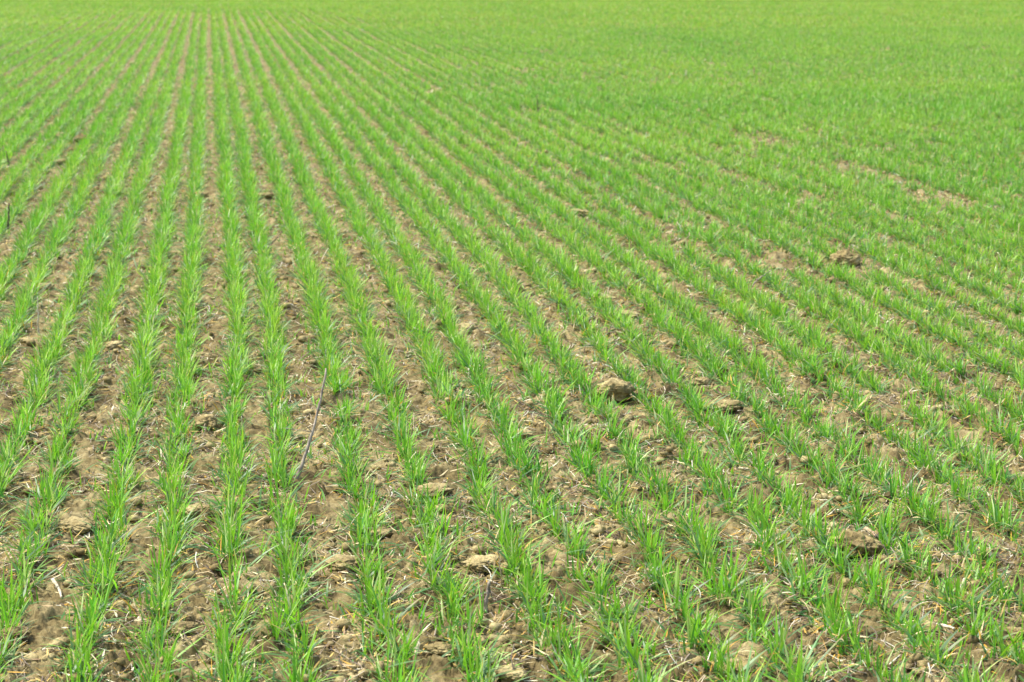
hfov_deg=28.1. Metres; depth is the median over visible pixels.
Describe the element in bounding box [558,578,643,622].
wheat tuft
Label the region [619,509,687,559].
wheat tuft
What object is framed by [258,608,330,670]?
wheat tuft
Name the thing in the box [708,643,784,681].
wheat tuft
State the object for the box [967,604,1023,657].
wheat tuft
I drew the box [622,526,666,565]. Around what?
wheat tuft
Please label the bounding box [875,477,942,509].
wheat tuft
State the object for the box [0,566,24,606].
wheat tuft
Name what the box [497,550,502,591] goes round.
dry straw
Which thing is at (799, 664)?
wheat tuft
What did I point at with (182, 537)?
wheat tuft
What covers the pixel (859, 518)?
wheat tuft
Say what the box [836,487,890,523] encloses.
wheat tuft
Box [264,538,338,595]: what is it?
wheat tuft
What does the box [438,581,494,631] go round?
wheat tuft
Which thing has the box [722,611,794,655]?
wheat tuft
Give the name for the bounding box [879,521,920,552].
wheat tuft
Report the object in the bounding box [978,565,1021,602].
wheat tuft
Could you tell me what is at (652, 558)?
wheat tuft
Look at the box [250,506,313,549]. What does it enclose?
wheat tuft
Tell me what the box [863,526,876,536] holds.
straw
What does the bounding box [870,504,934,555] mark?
wheat tuft
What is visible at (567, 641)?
wheat tuft
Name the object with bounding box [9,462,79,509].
wheat tuft
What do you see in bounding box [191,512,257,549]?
wheat tuft
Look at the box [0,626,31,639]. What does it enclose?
soil clod
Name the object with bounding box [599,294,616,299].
soil clod
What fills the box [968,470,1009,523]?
wheat tuft
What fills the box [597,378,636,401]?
soil clod
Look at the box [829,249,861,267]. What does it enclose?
soil clod
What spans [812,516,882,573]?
wheat tuft
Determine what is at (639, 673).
wheat tuft
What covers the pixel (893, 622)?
wheat tuft
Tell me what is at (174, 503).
wheat tuft
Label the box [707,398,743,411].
soil clod
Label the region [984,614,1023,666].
wheat tuft
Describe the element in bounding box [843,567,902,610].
wheat tuft
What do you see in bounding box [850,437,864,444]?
soil clod
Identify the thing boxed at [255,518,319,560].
wheat tuft
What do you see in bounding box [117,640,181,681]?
wheat tuft
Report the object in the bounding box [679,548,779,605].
wheat tuft
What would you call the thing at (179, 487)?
wheat tuft
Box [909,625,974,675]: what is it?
wheat tuft
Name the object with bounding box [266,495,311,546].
wheat tuft
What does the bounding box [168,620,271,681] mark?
wheat tuft
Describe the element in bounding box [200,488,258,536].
wheat tuft
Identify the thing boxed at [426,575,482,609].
wheat tuft
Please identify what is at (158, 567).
wheat tuft
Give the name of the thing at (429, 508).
wheat tuft
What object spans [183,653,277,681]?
wheat tuft
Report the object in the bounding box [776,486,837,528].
wheat tuft
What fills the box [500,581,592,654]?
wheat tuft
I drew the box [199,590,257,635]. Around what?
wheat tuft
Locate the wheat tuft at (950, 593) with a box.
[923,564,1001,617]
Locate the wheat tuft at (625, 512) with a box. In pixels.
[593,490,653,523]
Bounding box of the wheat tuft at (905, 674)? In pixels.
[898,649,944,681]
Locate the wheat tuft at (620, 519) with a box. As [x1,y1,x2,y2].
[589,492,657,531]
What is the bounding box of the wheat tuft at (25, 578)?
[0,555,61,591]
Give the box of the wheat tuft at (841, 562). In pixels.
[821,531,865,578]
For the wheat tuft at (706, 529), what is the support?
on the ground
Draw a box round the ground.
[0,0,1023,681]
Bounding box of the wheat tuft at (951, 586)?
[932,554,984,597]
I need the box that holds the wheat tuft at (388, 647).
[362,613,436,662]
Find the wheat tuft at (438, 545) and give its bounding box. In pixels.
[420,523,476,562]
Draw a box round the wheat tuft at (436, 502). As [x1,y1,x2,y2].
[407,470,473,511]
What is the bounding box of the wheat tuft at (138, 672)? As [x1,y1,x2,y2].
[121,639,177,681]
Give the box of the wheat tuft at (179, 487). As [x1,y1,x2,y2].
[144,456,200,508]
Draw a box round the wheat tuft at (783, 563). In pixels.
[738,529,824,576]
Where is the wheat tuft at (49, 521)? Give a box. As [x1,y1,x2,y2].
[7,496,58,535]
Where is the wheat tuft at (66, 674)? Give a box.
[49,657,111,681]
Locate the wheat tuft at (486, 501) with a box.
[459,473,501,516]
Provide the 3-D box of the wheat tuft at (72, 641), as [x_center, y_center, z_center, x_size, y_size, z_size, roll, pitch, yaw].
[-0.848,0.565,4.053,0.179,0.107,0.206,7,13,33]
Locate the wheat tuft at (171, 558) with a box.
[131,521,205,573]
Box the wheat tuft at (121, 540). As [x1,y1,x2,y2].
[79,499,144,551]
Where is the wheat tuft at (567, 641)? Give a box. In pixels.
[524,595,609,664]
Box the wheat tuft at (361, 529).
[325,504,394,554]
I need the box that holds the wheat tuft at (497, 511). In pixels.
[472,494,525,526]
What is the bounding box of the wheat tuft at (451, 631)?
[428,600,481,655]
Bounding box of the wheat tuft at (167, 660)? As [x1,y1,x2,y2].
[133,632,196,681]
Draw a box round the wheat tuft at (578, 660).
[529,631,621,681]
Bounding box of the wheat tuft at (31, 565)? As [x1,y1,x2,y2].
[4,546,44,588]
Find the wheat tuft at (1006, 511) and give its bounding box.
[959,497,1023,528]
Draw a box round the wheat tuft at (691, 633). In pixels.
[655,598,718,651]
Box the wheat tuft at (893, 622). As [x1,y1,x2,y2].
[876,597,937,636]
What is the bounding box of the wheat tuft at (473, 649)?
[433,616,491,673]
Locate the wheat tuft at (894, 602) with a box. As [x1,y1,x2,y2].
[842,572,915,612]
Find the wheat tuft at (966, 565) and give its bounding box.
[945,535,994,577]
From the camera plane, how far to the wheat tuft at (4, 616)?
4.15 m
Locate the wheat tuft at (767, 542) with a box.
[736,513,786,553]
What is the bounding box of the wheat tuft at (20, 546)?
[0,521,59,562]
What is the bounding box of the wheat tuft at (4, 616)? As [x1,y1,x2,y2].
[0,590,38,641]
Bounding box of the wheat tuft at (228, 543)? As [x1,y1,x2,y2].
[187,507,269,559]
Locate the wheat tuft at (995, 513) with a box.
[974,492,1023,531]
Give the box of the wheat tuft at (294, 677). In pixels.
[251,640,326,681]
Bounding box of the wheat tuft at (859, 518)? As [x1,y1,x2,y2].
[844,490,886,526]
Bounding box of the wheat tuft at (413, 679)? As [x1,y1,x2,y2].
[362,651,430,681]
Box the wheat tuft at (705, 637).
[666,603,748,661]
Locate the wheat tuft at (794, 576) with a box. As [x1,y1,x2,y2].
[772,540,833,594]
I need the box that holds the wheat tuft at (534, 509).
[498,475,575,524]
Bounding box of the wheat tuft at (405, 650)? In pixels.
[380,618,431,681]
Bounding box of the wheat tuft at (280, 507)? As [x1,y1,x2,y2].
[267,486,303,520]
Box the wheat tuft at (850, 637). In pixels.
[794,597,877,656]
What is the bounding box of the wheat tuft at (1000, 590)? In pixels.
[973,557,1023,606]
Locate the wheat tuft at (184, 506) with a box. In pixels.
[139,484,214,531]
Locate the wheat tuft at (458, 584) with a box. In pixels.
[415,554,484,602]
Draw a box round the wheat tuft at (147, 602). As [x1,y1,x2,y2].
[108,576,188,616]
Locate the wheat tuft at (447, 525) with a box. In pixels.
[407,502,471,541]
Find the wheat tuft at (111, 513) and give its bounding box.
[88,497,131,523]
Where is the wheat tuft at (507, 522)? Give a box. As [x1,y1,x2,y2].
[467,500,547,539]
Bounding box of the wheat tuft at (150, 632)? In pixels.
[107,616,172,657]
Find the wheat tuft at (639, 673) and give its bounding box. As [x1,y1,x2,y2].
[614,648,696,681]
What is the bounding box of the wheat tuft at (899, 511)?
[862,486,960,523]
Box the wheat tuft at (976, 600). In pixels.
[952,579,1012,624]
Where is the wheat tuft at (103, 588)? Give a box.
[59,551,125,599]
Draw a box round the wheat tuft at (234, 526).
[209,504,263,542]
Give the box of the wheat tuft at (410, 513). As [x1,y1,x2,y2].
[400,480,455,524]
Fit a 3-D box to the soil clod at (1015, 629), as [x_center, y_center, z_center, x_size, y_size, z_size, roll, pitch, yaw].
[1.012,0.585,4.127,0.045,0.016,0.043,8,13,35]
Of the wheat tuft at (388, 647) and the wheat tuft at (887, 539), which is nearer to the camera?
the wheat tuft at (388, 647)
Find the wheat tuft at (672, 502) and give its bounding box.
[634,476,705,515]
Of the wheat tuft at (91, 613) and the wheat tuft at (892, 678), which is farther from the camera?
the wheat tuft at (91, 613)
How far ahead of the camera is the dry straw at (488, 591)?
4.27 m
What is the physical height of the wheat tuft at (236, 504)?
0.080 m
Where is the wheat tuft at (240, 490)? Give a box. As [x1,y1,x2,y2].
[205,456,275,512]
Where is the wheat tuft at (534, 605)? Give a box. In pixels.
[502,573,568,628]
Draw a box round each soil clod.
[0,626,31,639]
[17,336,33,342]
[37,283,53,289]
[54,159,66,163]
[57,516,94,533]
[73,135,86,140]
[105,340,124,348]
[167,621,199,634]
[177,503,211,517]
[191,352,210,359]
[192,414,216,429]
[193,191,209,197]
[256,192,274,198]
[325,554,360,570]
[371,527,396,536]
[413,482,453,496]
[423,642,456,654]
[456,322,477,330]
[461,554,498,571]
[494,663,527,680]
[510,428,534,439]
[560,391,572,395]
[567,209,588,215]
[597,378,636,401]
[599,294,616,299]
[621,310,640,317]
[689,377,712,386]
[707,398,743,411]
[723,658,762,674]
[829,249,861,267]
[832,529,883,556]
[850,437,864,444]
[1004,626,1023,635]
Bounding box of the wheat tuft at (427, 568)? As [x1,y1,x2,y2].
[390,539,460,577]
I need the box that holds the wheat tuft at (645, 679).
[621,654,681,681]
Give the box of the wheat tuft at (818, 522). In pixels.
[784,502,852,542]
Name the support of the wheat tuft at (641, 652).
on the ground
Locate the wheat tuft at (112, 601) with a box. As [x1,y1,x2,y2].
[71,583,124,620]
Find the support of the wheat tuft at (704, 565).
on the ground
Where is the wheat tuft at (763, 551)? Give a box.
[748,515,801,561]
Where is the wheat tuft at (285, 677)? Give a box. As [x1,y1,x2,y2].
[265,649,321,681]
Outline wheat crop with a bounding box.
[0,0,1023,681]
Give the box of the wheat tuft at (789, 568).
[777,537,834,584]
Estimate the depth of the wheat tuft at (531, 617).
4.17 m
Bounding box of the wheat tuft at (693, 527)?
[667,511,713,544]
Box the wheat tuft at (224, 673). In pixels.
[214,647,263,681]
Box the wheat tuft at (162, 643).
[122,619,208,669]
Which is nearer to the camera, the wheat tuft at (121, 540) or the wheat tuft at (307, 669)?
the wheat tuft at (307, 669)
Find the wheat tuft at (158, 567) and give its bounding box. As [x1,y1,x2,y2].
[131,531,207,587]
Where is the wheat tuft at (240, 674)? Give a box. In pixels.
[204,638,258,681]
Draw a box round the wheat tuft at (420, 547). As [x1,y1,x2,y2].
[407,528,467,560]
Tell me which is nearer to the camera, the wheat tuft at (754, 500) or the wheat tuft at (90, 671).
the wheat tuft at (90, 671)
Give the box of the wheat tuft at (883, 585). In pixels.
[847,534,925,598]
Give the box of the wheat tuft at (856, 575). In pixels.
[840,550,899,588]
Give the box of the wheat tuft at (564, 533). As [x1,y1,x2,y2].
[546,511,604,544]
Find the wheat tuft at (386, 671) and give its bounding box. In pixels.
[359,643,430,681]
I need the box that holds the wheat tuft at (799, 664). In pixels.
[751,627,856,681]
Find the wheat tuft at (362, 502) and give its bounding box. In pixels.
[333,486,396,523]
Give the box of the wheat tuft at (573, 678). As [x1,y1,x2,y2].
[534,657,634,681]
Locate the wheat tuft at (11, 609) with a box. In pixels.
[0,588,27,620]
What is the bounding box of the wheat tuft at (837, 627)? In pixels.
[812,600,874,643]
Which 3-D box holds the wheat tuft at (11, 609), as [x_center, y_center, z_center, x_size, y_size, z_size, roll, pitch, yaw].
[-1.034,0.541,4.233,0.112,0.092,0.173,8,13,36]
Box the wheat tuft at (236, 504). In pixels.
[203,488,266,520]
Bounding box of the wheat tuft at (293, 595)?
[260,568,334,609]
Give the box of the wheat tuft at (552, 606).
[501,576,575,614]
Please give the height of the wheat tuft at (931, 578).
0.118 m
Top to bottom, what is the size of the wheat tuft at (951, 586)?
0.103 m
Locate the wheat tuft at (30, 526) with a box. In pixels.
[1,502,65,545]
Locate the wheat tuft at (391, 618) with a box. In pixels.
[347,573,422,633]
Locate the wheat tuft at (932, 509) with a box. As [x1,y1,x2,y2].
[893,477,965,527]
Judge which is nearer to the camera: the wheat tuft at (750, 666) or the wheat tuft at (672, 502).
the wheat tuft at (750, 666)
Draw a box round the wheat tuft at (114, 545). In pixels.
[84,530,143,567]
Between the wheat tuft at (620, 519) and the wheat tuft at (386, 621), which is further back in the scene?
the wheat tuft at (620, 519)
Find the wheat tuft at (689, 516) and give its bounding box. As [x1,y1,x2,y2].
[656,488,719,535]
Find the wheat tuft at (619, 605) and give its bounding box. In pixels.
[574,572,654,627]
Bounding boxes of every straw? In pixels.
[37,297,39,335]
[51,578,62,597]
[481,581,492,611]
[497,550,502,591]
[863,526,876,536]
[936,623,954,629]
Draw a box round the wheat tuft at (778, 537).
[740,504,799,546]
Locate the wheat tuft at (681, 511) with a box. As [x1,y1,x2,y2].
[650,482,708,533]
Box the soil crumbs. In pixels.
[0,132,1023,681]
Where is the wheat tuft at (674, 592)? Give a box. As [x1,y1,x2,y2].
[639,559,713,601]
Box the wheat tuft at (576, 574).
[522,542,617,586]
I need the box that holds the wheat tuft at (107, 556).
[67,526,145,573]
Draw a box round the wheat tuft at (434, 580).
[415,544,466,595]
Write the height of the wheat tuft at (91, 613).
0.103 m
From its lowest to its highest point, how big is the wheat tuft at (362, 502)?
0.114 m
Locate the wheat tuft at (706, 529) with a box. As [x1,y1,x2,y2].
[663,511,728,550]
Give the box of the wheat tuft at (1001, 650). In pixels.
[986,618,1023,661]
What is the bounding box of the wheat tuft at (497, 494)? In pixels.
[465,484,530,510]
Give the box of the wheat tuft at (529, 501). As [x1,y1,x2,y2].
[516,477,564,511]
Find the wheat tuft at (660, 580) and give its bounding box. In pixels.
[630,549,699,596]
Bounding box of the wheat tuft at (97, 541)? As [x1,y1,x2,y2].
[76,506,134,551]
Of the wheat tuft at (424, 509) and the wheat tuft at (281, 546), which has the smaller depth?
the wheat tuft at (281, 546)
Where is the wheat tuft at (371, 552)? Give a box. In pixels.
[317,530,400,560]
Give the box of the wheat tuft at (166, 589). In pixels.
[128,556,196,606]
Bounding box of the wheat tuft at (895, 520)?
[847,492,935,544]
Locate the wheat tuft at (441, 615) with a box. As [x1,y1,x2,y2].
[423,588,472,632]
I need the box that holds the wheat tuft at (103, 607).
[45,568,118,622]
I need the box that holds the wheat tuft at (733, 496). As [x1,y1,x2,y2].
[697,461,760,515]
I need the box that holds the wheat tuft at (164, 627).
[119,597,203,643]
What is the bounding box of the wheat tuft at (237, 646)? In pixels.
[197,616,272,671]
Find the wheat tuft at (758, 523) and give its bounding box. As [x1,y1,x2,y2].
[722,495,785,535]
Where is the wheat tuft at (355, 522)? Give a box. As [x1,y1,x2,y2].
[332,497,410,539]
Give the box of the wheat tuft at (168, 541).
[146,516,200,560]
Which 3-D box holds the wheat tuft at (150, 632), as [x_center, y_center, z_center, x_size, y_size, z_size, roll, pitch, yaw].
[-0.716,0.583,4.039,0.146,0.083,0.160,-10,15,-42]
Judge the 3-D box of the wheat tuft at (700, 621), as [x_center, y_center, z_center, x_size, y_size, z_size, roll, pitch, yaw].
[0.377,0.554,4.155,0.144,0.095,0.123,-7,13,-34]
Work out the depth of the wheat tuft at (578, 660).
3.86 m
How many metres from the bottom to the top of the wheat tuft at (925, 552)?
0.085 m
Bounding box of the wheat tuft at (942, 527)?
[911,498,964,540]
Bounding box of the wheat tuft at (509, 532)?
[477,520,551,544]
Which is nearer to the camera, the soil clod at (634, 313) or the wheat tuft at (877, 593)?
the wheat tuft at (877, 593)
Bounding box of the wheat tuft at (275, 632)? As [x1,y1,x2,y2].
[229,586,320,643]
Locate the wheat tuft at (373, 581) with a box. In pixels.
[323,560,400,607]
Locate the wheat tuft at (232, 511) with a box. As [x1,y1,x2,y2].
[187,484,262,530]
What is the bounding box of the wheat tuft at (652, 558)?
[630,540,676,585]
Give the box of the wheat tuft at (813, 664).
[762,629,840,681]
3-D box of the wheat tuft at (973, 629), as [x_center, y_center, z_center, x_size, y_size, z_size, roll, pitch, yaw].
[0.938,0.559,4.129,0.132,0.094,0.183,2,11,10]
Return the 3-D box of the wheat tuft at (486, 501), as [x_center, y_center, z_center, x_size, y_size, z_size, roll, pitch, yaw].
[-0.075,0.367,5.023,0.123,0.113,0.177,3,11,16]
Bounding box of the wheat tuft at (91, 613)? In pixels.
[56,581,126,634]
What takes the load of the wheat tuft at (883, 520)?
on the ground
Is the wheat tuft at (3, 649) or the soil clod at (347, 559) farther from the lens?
the soil clod at (347, 559)
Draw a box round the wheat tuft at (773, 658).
[744,626,803,673]
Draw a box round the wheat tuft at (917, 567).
[892,532,942,572]
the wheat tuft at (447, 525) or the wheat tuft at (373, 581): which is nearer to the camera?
the wheat tuft at (373, 581)
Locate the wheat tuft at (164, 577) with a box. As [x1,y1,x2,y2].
[124,556,189,593]
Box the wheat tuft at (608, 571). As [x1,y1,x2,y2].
[564,551,616,591]
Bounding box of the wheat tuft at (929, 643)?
[894,608,971,669]
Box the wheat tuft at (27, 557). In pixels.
[0,538,53,578]
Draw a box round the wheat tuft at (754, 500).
[716,481,778,515]
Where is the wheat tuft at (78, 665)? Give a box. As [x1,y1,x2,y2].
[39,637,120,681]
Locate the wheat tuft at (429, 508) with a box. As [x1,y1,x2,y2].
[410,492,445,536]
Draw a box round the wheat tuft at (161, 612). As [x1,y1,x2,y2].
[116,579,186,642]
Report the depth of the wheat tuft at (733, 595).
4.32 m
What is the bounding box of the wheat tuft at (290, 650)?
[259,611,321,662]
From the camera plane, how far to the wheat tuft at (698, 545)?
4.59 m
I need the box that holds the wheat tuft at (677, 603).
[617,559,731,618]
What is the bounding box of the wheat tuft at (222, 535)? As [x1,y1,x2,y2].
[188,505,263,558]
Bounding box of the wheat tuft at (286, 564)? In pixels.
[251,545,338,584]
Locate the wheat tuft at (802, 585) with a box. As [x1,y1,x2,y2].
[768,542,836,612]
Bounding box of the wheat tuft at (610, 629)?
[576,589,662,654]
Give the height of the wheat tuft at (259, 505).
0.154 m
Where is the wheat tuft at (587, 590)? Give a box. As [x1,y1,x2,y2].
[555,556,624,609]
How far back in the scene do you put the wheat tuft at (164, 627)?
4.11 m
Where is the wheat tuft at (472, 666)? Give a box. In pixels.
[455,640,527,681]
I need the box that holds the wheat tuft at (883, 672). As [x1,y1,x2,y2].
[833,640,921,677]
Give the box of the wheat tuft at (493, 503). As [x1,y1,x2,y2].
[463,476,520,518]
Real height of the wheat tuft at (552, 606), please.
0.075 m
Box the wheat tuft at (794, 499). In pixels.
[767,480,814,518]
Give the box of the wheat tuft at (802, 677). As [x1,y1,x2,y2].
[766,638,818,681]
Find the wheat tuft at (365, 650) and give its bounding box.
[350,609,409,657]
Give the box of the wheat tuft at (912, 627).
[889,607,951,650]
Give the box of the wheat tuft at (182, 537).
[144,505,207,551]
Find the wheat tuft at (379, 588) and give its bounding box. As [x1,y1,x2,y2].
[342,568,415,602]
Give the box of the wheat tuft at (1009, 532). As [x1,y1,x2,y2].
[980,494,1022,540]
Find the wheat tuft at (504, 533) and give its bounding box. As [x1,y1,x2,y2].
[463,506,537,551]
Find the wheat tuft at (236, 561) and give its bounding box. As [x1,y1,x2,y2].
[214,533,277,579]
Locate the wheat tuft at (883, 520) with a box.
[860,496,910,535]
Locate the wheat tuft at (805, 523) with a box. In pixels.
[782,487,835,539]
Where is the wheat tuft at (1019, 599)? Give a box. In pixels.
[995,565,1023,611]
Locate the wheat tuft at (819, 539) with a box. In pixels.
[805,516,870,551]
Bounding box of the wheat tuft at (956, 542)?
[923,512,995,557]
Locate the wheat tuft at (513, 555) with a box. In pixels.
[479,525,563,578]
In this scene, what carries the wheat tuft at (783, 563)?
on the ground
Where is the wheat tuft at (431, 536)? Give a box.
[403,499,462,553]
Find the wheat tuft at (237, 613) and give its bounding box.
[214,584,271,627]
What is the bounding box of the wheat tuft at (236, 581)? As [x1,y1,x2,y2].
[197,540,266,615]
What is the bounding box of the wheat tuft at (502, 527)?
[474,508,549,558]
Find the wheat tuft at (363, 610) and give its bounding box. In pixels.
[333,558,415,624]
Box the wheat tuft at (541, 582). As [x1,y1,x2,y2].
[483,548,555,605]
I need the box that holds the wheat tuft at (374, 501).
[343,488,389,515]
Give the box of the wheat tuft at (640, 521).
[614,491,676,542]
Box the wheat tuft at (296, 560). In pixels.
[267,528,323,576]
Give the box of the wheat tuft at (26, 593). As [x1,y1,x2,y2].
[0,553,55,616]
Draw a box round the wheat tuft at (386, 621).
[339,591,421,641]
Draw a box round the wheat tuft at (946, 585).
[915,562,982,615]
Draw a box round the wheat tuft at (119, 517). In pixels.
[88,493,162,531]
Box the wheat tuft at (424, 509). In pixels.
[398,475,450,534]
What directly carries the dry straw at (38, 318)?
on the ground
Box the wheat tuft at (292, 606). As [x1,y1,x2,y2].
[258,568,325,629]
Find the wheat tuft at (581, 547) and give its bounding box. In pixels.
[548,527,606,560]
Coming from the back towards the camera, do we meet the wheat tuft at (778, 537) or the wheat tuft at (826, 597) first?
the wheat tuft at (778, 537)
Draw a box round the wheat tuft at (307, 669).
[248,634,342,681]
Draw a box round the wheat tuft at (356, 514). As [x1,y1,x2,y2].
[332,493,388,528]
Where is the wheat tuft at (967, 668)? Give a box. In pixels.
[926,644,1005,681]
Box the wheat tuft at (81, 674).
[68,654,110,681]
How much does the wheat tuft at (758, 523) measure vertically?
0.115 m
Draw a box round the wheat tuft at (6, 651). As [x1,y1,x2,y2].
[0,621,25,665]
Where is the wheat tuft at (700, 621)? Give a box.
[679,596,739,638]
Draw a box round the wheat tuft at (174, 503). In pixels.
[133,478,200,519]
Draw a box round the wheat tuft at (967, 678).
[939,656,996,681]
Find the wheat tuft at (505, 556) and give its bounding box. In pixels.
[490,529,560,578]
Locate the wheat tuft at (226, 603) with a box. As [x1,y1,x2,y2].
[202,577,252,622]
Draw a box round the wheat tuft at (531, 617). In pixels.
[505,591,573,636]
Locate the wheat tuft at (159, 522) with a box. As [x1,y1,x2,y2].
[143,490,203,534]
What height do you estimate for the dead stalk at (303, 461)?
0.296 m
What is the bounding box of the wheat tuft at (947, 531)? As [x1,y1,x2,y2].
[921,502,979,541]
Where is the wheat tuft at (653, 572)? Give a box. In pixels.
[630,551,701,592]
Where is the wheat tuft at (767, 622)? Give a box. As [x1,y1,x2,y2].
[703,590,788,643]
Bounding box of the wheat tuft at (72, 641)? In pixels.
[36,596,122,654]
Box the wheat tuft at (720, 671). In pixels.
[696,636,770,681]
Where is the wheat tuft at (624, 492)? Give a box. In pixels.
[588,476,653,518]
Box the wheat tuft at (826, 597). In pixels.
[782,557,886,627]
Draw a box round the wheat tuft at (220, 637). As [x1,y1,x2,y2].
[179,599,263,651]
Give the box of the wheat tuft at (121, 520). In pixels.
[92,495,144,541]
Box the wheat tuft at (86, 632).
[62,587,129,650]
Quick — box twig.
[750,269,772,288]
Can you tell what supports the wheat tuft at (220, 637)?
on the ground
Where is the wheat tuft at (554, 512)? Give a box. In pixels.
[524,497,581,535]
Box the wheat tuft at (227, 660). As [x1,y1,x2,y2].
[186,621,272,676]
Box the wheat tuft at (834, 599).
[794,566,848,616]
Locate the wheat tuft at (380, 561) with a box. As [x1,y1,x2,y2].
[348,540,415,571]
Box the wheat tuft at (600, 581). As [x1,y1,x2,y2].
[558,561,621,600]
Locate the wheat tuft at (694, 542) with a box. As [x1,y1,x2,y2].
[662,509,722,563]
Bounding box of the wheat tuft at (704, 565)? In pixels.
[679,521,745,583]
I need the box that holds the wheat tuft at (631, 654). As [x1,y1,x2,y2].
[595,609,679,674]
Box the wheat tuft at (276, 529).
[257,494,313,532]
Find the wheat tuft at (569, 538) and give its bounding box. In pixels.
[549,515,594,562]
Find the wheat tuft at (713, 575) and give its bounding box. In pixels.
[671,543,763,598]
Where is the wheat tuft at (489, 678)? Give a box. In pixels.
[473,647,534,681]
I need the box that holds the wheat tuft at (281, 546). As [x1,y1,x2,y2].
[266,522,316,563]
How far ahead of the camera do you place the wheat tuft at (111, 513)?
4.95 m
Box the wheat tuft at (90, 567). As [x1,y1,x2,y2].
[57,533,125,587]
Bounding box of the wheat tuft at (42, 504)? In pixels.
[10,493,68,526]
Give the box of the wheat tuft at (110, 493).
[80,463,131,510]
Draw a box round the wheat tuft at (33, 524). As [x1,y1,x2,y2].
[0,502,62,540]
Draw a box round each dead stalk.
[7,203,9,229]
[285,368,326,482]
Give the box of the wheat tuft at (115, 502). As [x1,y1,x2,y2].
[95,478,156,516]
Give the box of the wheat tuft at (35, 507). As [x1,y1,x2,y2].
[6,460,75,522]
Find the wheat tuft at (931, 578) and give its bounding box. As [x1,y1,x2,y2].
[902,538,968,595]
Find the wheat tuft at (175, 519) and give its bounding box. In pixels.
[140,487,208,544]
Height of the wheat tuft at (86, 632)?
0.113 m
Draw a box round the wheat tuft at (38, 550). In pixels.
[6,522,65,562]
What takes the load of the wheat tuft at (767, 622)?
on the ground
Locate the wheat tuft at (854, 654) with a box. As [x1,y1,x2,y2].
[830,626,905,666]
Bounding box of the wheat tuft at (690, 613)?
[662,579,737,627]
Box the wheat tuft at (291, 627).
[252,595,325,639]
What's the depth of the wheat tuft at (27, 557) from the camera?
4.52 m
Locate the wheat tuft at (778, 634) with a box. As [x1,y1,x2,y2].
[737,606,815,661]
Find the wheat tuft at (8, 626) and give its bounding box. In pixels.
[0,601,32,649]
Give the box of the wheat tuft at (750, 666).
[684,633,763,681]
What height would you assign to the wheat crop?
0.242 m
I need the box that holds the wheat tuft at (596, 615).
[573,589,651,654]
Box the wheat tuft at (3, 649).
[0,626,45,674]
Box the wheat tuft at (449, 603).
[404,565,492,619]
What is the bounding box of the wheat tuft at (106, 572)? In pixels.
[78,542,144,592]
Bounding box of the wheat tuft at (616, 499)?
[587,465,637,521]
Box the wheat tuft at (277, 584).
[255,556,325,609]
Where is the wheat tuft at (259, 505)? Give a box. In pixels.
[239,449,313,519]
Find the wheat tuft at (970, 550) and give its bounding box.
[938,524,1009,564]
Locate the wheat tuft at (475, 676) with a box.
[438,633,528,681]
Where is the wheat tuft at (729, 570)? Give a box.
[692,536,762,588]
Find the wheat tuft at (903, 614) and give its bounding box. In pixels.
[872,584,938,639]
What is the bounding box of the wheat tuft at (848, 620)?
[785,580,885,635]
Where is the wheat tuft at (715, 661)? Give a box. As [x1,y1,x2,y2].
[688,618,746,678]
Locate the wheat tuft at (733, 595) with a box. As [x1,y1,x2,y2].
[713,551,776,611]
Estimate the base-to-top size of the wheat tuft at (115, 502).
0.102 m
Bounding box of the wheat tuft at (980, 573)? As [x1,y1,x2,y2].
[945,537,1008,588]
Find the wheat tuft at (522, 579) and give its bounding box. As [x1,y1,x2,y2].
[482,533,560,597]
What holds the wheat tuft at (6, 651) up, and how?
on the ground
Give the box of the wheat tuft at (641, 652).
[602,608,668,667]
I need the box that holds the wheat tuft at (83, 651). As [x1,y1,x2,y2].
[45,604,116,673]
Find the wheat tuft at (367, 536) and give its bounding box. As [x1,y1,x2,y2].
[325,495,410,553]
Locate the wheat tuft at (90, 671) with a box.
[48,651,109,681]
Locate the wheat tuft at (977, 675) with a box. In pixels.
[940,655,1010,681]
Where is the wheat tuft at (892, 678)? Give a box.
[855,651,922,681]
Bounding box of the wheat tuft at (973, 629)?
[946,592,1005,644]
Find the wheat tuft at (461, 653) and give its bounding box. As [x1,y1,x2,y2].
[444,610,509,670]
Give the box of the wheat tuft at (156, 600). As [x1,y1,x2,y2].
[139,568,199,614]
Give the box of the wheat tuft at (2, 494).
[0,458,38,506]
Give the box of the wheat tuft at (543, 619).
[515,597,575,641]
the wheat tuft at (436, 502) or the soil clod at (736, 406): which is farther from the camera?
the soil clod at (736, 406)
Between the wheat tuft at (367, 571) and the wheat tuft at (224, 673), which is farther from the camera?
the wheat tuft at (367, 571)
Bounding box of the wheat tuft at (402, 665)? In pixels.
[368,653,428,681]
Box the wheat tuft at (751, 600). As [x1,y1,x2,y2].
[723,570,781,623]
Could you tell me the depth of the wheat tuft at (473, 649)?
3.98 m
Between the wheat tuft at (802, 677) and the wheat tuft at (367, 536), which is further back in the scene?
the wheat tuft at (367, 536)
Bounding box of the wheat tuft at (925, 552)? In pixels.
[879,527,935,566]
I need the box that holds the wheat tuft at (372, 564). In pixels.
[336,538,382,588]
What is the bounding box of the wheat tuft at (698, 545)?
[670,510,738,561]
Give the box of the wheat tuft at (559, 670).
[537,623,609,681]
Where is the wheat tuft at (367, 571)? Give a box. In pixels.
[335,544,399,585]
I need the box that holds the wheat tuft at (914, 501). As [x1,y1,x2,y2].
[893,470,944,517]
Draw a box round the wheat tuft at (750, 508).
[723,480,790,529]
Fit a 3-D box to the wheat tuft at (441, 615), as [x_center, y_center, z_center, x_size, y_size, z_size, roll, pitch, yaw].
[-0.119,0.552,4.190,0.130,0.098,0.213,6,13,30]
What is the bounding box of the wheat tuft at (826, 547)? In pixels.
[801,507,875,562]

